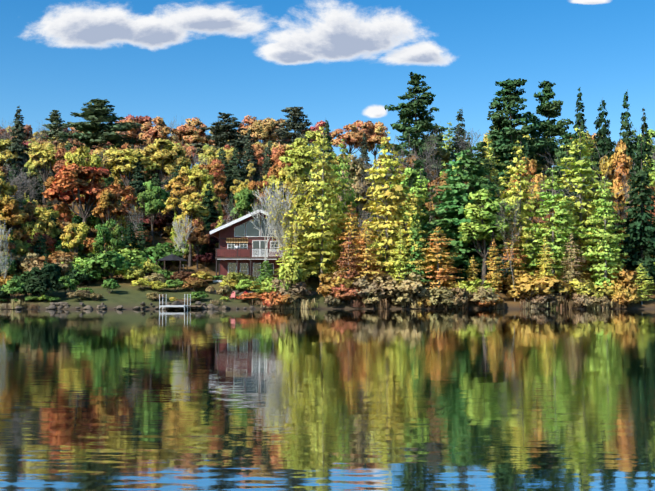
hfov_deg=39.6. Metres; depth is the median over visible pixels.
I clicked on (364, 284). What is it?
shrub
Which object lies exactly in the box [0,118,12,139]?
bare tree
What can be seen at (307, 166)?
tall tree
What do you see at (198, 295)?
shrub
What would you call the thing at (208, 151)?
deciduous tree
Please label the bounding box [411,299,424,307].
reed tree
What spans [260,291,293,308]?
shrub
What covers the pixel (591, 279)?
shrub
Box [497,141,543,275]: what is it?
tamarack tree
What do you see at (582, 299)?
shrub
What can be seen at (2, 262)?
birch tree
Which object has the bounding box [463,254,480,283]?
tamarack tree
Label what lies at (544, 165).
tall tree
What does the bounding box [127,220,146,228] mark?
shrub
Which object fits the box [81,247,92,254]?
shrub
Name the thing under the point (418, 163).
pine tree
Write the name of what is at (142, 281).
shrub
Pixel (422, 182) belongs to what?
tamarack tree
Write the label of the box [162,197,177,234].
deciduous tree
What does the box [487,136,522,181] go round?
tall tree
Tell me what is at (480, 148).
pine tree
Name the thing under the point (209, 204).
spruce tree
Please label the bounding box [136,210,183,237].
deciduous tree
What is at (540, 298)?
shrub
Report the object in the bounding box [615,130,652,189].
fir tree
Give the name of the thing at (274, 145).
deciduous tree
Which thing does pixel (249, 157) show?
spruce tree
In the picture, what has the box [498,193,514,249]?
pine tree
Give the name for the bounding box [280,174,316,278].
tamarack tree
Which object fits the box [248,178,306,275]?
bare tree
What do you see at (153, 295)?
shrub
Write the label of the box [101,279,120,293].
shrub
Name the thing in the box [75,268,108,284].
shrub
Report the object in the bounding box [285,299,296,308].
reed tree
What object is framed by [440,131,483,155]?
bare tree
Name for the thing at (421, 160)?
spruce tree
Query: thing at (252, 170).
tall tree
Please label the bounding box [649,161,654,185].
tamarack tree
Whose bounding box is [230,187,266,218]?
deciduous tree
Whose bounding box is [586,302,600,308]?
reed tree
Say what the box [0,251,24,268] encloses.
shrub
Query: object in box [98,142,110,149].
deciduous tree
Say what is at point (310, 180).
tall tree
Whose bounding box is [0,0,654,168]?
sky
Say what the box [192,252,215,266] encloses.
shrub
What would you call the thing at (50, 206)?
spruce tree
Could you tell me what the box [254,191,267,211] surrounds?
bare tree
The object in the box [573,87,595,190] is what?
spruce tree
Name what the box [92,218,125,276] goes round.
deciduous tree
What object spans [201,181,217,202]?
tall tree
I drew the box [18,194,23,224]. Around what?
tamarack tree
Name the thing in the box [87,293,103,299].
shrub
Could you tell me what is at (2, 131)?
deciduous tree
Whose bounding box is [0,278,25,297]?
shrub
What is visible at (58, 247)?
shrub
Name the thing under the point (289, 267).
shrub
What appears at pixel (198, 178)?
deciduous tree
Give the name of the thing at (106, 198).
deciduous tree
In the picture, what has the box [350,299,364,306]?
reed tree
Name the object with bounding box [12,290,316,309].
shore rocks
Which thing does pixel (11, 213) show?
deciduous tree
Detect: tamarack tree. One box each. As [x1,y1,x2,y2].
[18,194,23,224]
[24,225,45,256]
[132,221,149,250]
[273,222,314,279]
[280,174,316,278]
[293,126,350,287]
[303,237,314,280]
[315,186,341,262]
[323,139,362,260]
[332,202,370,275]
[332,232,363,302]
[334,153,372,240]
[350,219,385,282]
[354,132,424,275]
[372,195,398,257]
[388,225,412,284]
[399,192,433,279]
[408,169,435,257]
[415,227,465,288]
[433,242,450,289]
[436,122,465,165]
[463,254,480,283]
[476,129,501,194]
[481,141,505,218]
[483,239,502,294]
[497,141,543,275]
[498,222,529,297]
[515,201,533,247]
[519,167,584,282]
[535,236,558,294]
[536,128,628,281]
[550,244,560,268]
[559,233,585,300]
[573,236,590,280]
[578,176,629,299]
[585,130,595,152]
[600,228,625,273]
[618,227,633,267]
[625,156,654,249]
[631,263,654,304]
[646,222,654,287]
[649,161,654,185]
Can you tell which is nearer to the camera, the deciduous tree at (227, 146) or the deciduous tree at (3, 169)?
the deciduous tree at (3, 169)
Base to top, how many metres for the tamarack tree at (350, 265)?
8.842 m
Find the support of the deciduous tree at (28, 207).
on the ground
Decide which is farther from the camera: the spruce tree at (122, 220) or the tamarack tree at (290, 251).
the spruce tree at (122, 220)
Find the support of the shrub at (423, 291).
on the ground
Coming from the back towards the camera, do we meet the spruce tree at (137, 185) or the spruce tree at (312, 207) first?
the spruce tree at (137, 185)
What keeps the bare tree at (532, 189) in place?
on the ground
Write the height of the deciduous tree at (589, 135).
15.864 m
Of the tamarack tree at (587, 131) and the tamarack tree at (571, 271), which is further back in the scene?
the tamarack tree at (587, 131)
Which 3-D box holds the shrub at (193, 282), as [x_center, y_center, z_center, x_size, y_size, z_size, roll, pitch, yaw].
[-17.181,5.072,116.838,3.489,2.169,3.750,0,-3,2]
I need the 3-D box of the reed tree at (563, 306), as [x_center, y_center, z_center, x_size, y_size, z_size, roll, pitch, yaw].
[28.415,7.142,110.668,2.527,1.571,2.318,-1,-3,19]
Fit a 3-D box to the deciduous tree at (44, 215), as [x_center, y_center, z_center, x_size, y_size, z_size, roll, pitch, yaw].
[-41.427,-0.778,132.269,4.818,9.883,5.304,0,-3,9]
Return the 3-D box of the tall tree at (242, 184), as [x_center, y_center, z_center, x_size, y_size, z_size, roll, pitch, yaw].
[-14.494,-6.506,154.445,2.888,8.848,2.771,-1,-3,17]
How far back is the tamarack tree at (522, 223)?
133.77 m
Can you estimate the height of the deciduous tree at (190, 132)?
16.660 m
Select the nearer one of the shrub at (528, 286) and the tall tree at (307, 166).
the shrub at (528, 286)
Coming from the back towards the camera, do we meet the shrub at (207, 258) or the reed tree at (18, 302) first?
the shrub at (207, 258)
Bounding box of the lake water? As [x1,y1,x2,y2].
[0,309,654,490]
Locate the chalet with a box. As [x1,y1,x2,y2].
[209,209,309,281]
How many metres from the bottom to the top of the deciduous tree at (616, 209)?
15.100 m
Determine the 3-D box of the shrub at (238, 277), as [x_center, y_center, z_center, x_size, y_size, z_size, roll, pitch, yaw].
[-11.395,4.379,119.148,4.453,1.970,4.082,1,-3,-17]
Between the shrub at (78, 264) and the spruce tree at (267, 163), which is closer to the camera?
the shrub at (78, 264)
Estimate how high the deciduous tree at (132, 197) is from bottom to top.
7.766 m
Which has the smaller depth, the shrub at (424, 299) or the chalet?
the shrub at (424, 299)
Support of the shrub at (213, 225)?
on the ground
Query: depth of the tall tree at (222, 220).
144.48 m
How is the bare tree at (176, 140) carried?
on the ground
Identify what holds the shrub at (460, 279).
on the ground
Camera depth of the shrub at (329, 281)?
111.93 m
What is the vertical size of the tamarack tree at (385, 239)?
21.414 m
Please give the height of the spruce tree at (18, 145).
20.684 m
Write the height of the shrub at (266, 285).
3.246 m
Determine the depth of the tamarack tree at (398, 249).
112.46 m
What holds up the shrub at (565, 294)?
on the ground
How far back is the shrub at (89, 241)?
135.79 m
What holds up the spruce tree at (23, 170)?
on the ground
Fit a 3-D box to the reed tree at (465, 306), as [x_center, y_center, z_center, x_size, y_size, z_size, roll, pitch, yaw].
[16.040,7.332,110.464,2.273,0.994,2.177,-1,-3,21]
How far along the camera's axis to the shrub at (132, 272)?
121.33 m
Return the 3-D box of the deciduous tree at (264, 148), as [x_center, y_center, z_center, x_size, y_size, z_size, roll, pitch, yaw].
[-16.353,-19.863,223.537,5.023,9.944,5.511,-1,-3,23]
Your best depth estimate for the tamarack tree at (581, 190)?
120.89 m
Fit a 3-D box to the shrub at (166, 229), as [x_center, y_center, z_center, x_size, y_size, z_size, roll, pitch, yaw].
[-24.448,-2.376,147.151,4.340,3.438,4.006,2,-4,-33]
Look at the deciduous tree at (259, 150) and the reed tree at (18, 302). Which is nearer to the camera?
the reed tree at (18, 302)
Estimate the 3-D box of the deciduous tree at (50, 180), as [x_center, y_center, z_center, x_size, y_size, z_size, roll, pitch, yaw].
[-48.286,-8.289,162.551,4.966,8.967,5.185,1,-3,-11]
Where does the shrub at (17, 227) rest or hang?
on the ground
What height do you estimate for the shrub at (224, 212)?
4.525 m
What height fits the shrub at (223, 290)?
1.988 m
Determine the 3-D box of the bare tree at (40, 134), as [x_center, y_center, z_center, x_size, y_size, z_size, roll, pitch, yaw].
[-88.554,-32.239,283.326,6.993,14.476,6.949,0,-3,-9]
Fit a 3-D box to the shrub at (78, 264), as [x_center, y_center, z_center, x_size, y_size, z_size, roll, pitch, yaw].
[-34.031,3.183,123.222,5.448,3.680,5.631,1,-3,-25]
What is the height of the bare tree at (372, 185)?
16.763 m
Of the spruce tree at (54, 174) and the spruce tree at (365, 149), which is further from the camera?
the spruce tree at (54, 174)
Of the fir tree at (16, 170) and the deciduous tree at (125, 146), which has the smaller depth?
the fir tree at (16, 170)
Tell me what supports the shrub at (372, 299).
on the ground
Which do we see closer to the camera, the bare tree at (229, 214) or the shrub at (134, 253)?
the shrub at (134, 253)
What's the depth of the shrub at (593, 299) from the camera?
110.69 m
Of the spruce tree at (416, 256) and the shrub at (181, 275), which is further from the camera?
the shrub at (181, 275)
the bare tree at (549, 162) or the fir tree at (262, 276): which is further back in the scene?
the bare tree at (549, 162)
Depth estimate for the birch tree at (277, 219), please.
118.16 m
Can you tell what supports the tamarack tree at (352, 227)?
on the ground
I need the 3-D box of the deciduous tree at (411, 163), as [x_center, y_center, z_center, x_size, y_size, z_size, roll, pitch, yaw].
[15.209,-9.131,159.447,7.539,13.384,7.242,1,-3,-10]
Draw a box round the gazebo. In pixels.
[156,253,187,272]
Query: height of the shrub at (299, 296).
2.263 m
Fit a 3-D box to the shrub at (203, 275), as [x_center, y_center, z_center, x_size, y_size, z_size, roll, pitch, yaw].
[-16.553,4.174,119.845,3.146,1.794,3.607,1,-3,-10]
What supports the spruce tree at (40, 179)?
on the ground
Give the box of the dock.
[159,294,202,309]
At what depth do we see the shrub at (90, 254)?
131.13 m
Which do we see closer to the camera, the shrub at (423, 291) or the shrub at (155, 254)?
the shrub at (423, 291)
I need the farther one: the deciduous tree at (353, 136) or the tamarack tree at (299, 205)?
the deciduous tree at (353, 136)
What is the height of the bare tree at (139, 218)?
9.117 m
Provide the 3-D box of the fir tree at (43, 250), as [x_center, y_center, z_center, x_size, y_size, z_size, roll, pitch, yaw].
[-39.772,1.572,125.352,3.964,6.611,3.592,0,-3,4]
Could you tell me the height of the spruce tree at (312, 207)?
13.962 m
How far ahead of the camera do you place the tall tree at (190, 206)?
136.28 m
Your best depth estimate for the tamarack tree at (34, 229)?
128.72 m
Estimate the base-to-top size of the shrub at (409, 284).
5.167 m
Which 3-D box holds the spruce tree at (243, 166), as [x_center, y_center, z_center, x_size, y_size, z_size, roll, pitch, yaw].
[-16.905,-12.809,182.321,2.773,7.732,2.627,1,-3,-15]
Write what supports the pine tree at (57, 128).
on the ground
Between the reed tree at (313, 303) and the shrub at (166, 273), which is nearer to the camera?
the reed tree at (313, 303)
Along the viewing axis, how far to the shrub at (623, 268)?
117.13 m
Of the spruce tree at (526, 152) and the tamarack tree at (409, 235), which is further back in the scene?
the spruce tree at (526, 152)
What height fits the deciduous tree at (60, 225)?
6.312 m
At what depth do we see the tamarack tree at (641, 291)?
112.06 m
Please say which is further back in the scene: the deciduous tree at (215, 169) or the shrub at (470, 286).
the deciduous tree at (215, 169)
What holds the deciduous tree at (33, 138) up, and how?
on the ground
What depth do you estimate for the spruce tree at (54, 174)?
230.07 m
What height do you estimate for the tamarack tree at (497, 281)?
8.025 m
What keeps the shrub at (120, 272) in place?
on the ground
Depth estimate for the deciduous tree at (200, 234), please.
135.13 m
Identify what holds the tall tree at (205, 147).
on the ground
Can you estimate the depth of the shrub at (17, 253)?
134.07 m
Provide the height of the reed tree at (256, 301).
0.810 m
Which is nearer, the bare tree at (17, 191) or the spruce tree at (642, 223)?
the spruce tree at (642, 223)
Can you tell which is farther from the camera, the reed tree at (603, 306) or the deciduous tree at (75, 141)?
the deciduous tree at (75, 141)
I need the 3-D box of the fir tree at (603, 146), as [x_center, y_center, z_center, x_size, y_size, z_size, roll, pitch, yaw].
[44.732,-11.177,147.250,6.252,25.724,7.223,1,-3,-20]
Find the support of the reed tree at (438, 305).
on the ground
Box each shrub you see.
[0,229,32,241]
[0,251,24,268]
[0,256,16,276]
[0,276,16,298]
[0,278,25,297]
[0,286,9,301]
[1,225,20,231]
[7,270,22,278]
[11,252,41,271]
[12,270,32,293]
[14,240,29,253]
[14,248,29,258]
[21,279,44,295]
[23,255,73,275]
[24,275,64,300]
[25,295,38,301]
[30,263,62,294]
[37,250,82,274]
[38,295,50,301]
[47,242,84,258]
[48,297,60,301]
[56,275,78,297]
[61,256,90,271]
[64,270,90,285]
[68,289,90,300]
[69,210,101,236]
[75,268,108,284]
[76,287,93,293]
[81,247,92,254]
[83,236,124,251]
[84,250,141,281]
[86,243,121,257]
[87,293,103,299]
[97,211,124,223]
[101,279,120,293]
[103,258,142,280]
[107,248,153,265]
[120,222,137,234]
[122,266,144,280]
[123,208,146,221]
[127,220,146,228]
[131,230,152,244]
[131,277,151,289]
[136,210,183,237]
[141,259,161,276]
[143,247,186,269]
[144,273,166,282]
[146,292,167,300]
[147,225,159,234]
[149,242,180,251]
[151,281,167,291]
[157,270,173,278]
[164,222,186,234]
[164,279,187,291]
[170,270,198,280]
[174,241,194,262]
[182,277,207,291]
[188,291,208,300]
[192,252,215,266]
[192,271,213,279]
[193,229,218,253]
[195,205,229,221]
[205,286,214,293]
[210,214,235,229]
[211,275,223,279]
[216,285,232,296]
[219,279,237,288]
[222,272,256,282]
[235,278,253,291]
[236,292,268,301]
[246,281,260,293]
[259,277,290,293]
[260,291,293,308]
[270,277,310,295]
[278,258,305,284]
[279,292,306,304]
[307,260,333,278]
[316,260,347,276]
[316,272,360,301]
[323,296,342,307]
[327,284,367,303]
[351,274,397,299]
[362,291,386,307]
[369,270,424,301]
[391,291,418,307]
[400,280,434,297]
[416,296,432,308]
[426,286,461,308]
[442,270,467,284]
[447,286,470,308]
[454,279,494,302]
[465,286,500,307]
[474,260,519,292]
[475,293,502,308]
[506,272,571,301]
[524,251,538,268]
[529,265,575,280]
[530,294,555,307]
[542,292,566,305]
[554,287,574,298]
[567,278,613,298]
[572,293,600,307]
[573,295,592,308]
[584,274,599,280]
[595,296,609,307]
[600,268,643,294]
[603,263,637,278]
[608,288,640,307]
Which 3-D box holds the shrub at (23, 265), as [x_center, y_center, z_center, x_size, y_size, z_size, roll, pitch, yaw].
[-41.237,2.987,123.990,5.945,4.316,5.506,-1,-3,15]
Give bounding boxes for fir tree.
[6,163,29,205]
[29,173,44,205]
[30,234,53,258]
[122,223,143,254]
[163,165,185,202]
[213,148,230,198]
[251,261,275,293]
[402,150,529,284]
[550,143,615,247]
[588,100,622,233]
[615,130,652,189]
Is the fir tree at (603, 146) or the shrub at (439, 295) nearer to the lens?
the shrub at (439, 295)
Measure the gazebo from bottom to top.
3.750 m
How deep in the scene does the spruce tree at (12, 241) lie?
130.82 m
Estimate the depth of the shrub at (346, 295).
110.80 m
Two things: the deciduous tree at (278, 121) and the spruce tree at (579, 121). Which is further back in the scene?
the deciduous tree at (278, 121)
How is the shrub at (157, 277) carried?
on the ground
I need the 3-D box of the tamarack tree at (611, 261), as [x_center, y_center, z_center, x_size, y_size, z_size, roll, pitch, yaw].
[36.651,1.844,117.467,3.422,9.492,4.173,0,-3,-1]
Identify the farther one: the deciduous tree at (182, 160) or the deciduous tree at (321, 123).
the deciduous tree at (321, 123)
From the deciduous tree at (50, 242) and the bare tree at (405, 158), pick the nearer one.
the deciduous tree at (50, 242)
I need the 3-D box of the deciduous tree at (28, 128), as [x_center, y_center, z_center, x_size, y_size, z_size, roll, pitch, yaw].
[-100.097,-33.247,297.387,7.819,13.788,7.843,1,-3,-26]
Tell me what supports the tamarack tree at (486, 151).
on the ground
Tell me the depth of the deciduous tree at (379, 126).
293.10 m
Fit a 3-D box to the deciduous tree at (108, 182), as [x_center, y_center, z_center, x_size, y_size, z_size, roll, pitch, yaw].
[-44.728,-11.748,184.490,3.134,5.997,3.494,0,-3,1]
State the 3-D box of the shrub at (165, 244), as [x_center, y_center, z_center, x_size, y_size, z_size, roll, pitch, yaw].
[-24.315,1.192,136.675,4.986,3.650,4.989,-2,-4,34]
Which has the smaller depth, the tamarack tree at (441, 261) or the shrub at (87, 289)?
the shrub at (87, 289)
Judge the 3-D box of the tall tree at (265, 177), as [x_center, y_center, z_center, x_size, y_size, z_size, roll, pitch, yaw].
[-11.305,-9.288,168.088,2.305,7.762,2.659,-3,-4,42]
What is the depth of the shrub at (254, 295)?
110.87 m
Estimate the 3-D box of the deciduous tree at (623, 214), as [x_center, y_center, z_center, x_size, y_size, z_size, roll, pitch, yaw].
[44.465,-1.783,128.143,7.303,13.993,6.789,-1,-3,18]
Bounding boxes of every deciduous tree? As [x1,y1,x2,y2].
[0,128,9,140]
[0,138,19,166]
[0,166,9,179]
[0,168,6,179]
[0,178,17,206]
[0,195,28,232]
[0,230,15,255]
[9,124,33,140]
[18,199,35,209]
[22,206,59,237]
[23,201,42,223]
[27,232,56,253]
[31,131,46,141]
[42,162,130,241]
[43,176,68,204]
[52,145,90,210]
[53,142,65,163]
[54,202,72,224]
[55,218,65,234]
[59,222,89,256]
[64,145,103,214]
[68,127,81,144]
[74,177,106,231]
[92,188,130,229]
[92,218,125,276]
[93,147,118,173]
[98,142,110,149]
[103,176,114,188]
[113,119,143,144]
[114,143,130,184]
[118,185,137,221]
[125,114,152,148]
[137,180,169,244]
[139,116,176,143]
[162,142,190,177]
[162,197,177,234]
[176,117,212,167]
[178,163,214,200]
[183,146,197,163]
[183,217,211,268]
[184,146,197,167]
[198,148,218,164]
[199,159,226,196]
[214,146,236,169]
[214,181,226,201]
[223,145,240,185]
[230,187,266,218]
[238,115,257,140]
[245,143,264,181]
[247,120,276,166]
[248,180,269,204]
[257,144,266,176]
[262,117,287,143]
[264,143,278,156]
[266,145,295,181]
[267,147,277,167]
[269,169,303,213]
[302,120,334,148]
[331,124,371,153]
[333,155,375,237]
[334,154,360,175]
[353,120,376,156]
[366,121,388,168]
[399,155,435,195]
[402,147,452,180]
[422,171,475,231]
[503,157,547,242]
[531,209,557,246]
[564,134,597,150]
[587,175,621,214]
[599,139,632,237]
[616,185,654,242]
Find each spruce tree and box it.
[3,106,34,182]
[9,229,15,270]
[18,166,37,200]
[33,142,49,202]
[46,200,60,252]
[49,169,55,177]
[113,203,126,240]
[129,150,146,209]
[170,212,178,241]
[193,219,207,254]
[200,183,218,230]
[216,198,222,219]
[223,145,246,201]
[227,192,234,212]
[239,128,262,182]
[240,162,245,181]
[258,145,273,206]
[275,179,285,216]
[309,174,323,232]
[314,120,338,210]
[359,131,371,177]
[383,149,399,230]
[397,206,434,295]
[415,146,431,230]
[448,109,473,158]
[465,132,472,156]
[516,145,540,247]
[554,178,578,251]
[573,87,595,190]
[591,181,615,248]
[612,136,654,293]
[613,89,637,237]
[634,108,654,184]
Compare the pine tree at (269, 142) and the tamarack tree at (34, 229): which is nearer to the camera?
the tamarack tree at (34, 229)
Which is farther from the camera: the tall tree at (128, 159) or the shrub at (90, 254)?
the tall tree at (128, 159)
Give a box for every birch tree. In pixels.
[0,219,11,255]
[0,233,13,279]
[172,214,196,270]
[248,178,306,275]
[266,183,295,262]
[276,210,307,255]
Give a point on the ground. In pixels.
(126, 295)
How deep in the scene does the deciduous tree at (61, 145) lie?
203.74 m
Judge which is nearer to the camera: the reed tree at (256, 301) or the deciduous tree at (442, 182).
the reed tree at (256, 301)
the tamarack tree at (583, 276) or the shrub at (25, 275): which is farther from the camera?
the tamarack tree at (583, 276)
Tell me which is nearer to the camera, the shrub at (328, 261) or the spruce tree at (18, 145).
the shrub at (328, 261)
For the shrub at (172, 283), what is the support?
on the ground
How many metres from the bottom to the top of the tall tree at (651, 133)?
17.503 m
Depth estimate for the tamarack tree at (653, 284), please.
118.38 m
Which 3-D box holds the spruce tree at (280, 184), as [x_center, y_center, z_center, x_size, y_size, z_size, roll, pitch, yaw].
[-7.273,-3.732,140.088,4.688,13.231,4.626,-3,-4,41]
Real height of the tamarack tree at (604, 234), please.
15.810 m
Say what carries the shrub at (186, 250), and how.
on the ground
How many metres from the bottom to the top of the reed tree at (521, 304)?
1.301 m
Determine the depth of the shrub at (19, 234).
139.19 m
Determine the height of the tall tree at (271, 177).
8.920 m
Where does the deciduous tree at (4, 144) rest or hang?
on the ground
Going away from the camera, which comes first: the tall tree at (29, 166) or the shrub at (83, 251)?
the shrub at (83, 251)
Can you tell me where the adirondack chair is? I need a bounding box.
[230,291,236,299]
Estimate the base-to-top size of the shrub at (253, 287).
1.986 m
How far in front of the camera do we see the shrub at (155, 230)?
150.21 m
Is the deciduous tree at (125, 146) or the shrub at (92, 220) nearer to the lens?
the shrub at (92, 220)
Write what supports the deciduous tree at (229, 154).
on the ground
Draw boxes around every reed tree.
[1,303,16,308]
[10,299,24,308]
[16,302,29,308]
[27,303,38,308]
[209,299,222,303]
[249,299,264,304]
[277,299,291,308]
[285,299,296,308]
[297,298,316,308]
[309,302,317,307]
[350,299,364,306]
[375,298,388,308]
[401,302,422,307]
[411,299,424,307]
[434,301,448,307]
[452,302,468,308]
[492,297,503,308]
[519,299,528,308]
[520,301,537,308]
[536,301,550,307]
[553,298,571,308]
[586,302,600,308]
[597,302,608,308]
[608,298,620,307]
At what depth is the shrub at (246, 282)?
116.06 m
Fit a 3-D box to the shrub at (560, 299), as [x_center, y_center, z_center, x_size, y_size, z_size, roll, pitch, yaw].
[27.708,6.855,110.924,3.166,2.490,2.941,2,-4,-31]
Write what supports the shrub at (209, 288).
on the ground
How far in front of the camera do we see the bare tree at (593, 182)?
126.50 m
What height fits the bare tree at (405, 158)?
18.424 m
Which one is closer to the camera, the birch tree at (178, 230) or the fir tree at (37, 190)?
the birch tree at (178, 230)
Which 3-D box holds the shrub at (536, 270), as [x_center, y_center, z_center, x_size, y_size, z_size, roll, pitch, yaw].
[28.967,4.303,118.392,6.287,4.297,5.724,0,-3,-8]
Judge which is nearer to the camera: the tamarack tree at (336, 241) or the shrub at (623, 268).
the shrub at (623, 268)
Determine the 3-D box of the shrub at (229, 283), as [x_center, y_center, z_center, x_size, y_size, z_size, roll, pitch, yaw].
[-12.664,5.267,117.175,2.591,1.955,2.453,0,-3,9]
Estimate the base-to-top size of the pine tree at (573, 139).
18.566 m
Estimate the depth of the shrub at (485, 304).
109.58 m
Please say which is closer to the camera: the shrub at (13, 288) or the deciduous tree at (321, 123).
the shrub at (13, 288)
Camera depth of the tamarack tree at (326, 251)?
118.46 m
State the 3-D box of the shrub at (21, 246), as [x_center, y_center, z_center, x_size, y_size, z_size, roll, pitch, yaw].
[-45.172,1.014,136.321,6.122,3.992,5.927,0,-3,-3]
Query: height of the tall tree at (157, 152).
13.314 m
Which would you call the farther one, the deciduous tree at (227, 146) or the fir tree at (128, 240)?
the deciduous tree at (227, 146)
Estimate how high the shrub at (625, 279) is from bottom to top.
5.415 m
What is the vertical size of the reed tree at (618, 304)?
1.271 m
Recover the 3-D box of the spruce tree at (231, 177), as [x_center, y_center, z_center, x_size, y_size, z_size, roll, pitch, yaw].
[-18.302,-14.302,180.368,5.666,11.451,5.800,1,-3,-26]
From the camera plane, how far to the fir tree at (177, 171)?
164.85 m
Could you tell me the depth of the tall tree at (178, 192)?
149.49 m
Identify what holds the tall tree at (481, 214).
on the ground
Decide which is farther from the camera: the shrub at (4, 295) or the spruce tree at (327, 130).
the spruce tree at (327, 130)
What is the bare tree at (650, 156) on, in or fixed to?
on the ground
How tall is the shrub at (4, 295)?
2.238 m
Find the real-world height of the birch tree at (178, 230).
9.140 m
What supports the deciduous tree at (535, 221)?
on the ground
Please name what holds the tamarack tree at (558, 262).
on the ground
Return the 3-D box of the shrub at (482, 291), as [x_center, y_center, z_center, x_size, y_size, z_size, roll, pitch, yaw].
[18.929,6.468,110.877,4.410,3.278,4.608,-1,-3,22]
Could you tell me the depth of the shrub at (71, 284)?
112.53 m
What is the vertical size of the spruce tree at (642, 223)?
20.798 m
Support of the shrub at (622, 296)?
on the ground
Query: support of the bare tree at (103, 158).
on the ground
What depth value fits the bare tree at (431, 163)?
147.93 m
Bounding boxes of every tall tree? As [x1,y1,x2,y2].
[24,157,38,182]
[28,142,39,176]
[29,142,61,204]
[106,148,151,185]
[114,177,122,184]
[139,138,178,186]
[164,176,195,236]
[176,192,209,266]
[199,145,209,162]
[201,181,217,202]
[215,216,225,227]
[230,179,241,195]
[234,182,248,202]
[246,163,255,181]
[261,175,269,190]
[268,174,275,190]
[278,138,316,207]
[304,162,316,196]
[305,130,321,161]
[309,160,339,197]
[387,167,425,235]
[439,166,464,218]
[458,188,513,284]
[478,128,499,173]
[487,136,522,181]
[532,151,558,199]
[637,129,654,170]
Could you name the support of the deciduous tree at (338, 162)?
on the ground
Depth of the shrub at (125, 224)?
145.06 m
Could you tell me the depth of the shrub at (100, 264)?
120.86 m
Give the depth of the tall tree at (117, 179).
177.47 m
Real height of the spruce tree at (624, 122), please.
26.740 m
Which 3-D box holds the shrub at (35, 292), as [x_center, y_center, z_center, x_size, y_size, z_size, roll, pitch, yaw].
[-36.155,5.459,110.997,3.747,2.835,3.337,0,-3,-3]
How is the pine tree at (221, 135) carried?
on the ground
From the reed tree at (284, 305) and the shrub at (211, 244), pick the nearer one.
the reed tree at (284, 305)
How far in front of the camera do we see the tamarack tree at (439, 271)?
112.48 m
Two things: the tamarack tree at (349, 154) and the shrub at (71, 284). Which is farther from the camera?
the tamarack tree at (349, 154)
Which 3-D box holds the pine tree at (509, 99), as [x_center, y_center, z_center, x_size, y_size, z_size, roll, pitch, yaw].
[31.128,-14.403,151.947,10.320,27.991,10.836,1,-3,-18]
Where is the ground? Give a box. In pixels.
[0,168,654,308]
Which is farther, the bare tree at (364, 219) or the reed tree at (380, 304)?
the bare tree at (364, 219)
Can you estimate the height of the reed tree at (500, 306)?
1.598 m
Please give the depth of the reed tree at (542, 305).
110.30 m
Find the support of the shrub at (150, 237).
on the ground
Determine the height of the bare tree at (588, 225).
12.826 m
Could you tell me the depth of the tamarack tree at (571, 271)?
112.69 m
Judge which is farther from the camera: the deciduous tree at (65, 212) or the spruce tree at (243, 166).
the spruce tree at (243, 166)
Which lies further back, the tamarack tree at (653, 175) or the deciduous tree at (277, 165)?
the deciduous tree at (277, 165)
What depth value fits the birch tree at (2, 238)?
111.63 m
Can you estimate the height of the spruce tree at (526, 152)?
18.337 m
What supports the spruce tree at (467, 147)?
on the ground
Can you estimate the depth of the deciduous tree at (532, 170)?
139.10 m
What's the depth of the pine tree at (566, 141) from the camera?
139.80 m
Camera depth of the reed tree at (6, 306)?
107.58 m
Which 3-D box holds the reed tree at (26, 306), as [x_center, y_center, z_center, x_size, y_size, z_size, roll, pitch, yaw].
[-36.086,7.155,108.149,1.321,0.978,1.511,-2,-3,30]
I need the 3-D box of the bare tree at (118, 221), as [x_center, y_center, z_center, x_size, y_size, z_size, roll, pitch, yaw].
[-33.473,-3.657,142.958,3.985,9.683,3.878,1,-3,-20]
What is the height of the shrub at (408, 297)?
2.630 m
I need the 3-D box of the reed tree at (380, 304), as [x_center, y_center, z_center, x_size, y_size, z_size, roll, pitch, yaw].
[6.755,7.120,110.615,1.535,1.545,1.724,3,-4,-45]
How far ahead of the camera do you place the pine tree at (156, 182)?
164.88 m
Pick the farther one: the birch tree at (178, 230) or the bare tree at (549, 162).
the bare tree at (549, 162)
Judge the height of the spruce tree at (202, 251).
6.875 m
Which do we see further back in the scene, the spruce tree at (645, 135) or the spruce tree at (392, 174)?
the spruce tree at (392, 174)
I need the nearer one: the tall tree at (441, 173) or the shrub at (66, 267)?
the shrub at (66, 267)
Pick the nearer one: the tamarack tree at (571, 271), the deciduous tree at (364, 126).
the tamarack tree at (571, 271)
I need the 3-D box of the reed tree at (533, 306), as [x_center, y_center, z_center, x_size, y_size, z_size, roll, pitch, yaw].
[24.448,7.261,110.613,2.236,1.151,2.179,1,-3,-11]
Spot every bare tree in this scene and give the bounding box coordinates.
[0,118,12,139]
[5,167,41,199]
[10,170,38,202]
[16,182,38,218]
[32,120,48,141]
[92,151,106,167]
[109,201,122,240]
[127,201,143,236]
[171,116,183,142]
[187,149,198,166]
[192,153,225,166]
[220,195,237,224]
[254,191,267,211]
[349,206,383,248]
[355,157,408,235]
[374,133,429,191]
[409,127,443,195]
[428,173,444,222]
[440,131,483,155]
[455,125,477,170]
[481,152,500,184]
[495,196,520,301]
[527,170,546,247]
[540,147,594,190]
[544,145,630,251]
[582,194,595,282]
[621,170,631,230]
[630,139,654,180]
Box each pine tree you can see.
[40,110,69,144]
[59,98,147,150]
[142,143,155,182]
[150,173,162,189]
[190,112,254,157]
[262,140,272,168]
[274,107,311,144]
[376,72,447,172]
[411,160,431,219]
[469,142,498,196]
[486,78,547,189]
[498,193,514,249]
[527,80,573,237]
[545,132,584,214]
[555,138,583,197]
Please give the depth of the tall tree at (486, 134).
169.34 m
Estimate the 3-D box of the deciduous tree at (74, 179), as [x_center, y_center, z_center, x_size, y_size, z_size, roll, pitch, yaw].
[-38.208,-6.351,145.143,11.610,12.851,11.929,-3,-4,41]
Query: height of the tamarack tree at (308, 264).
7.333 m
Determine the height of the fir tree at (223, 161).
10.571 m
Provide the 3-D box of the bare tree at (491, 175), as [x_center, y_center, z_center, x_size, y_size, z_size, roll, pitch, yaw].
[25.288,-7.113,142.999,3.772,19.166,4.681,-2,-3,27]

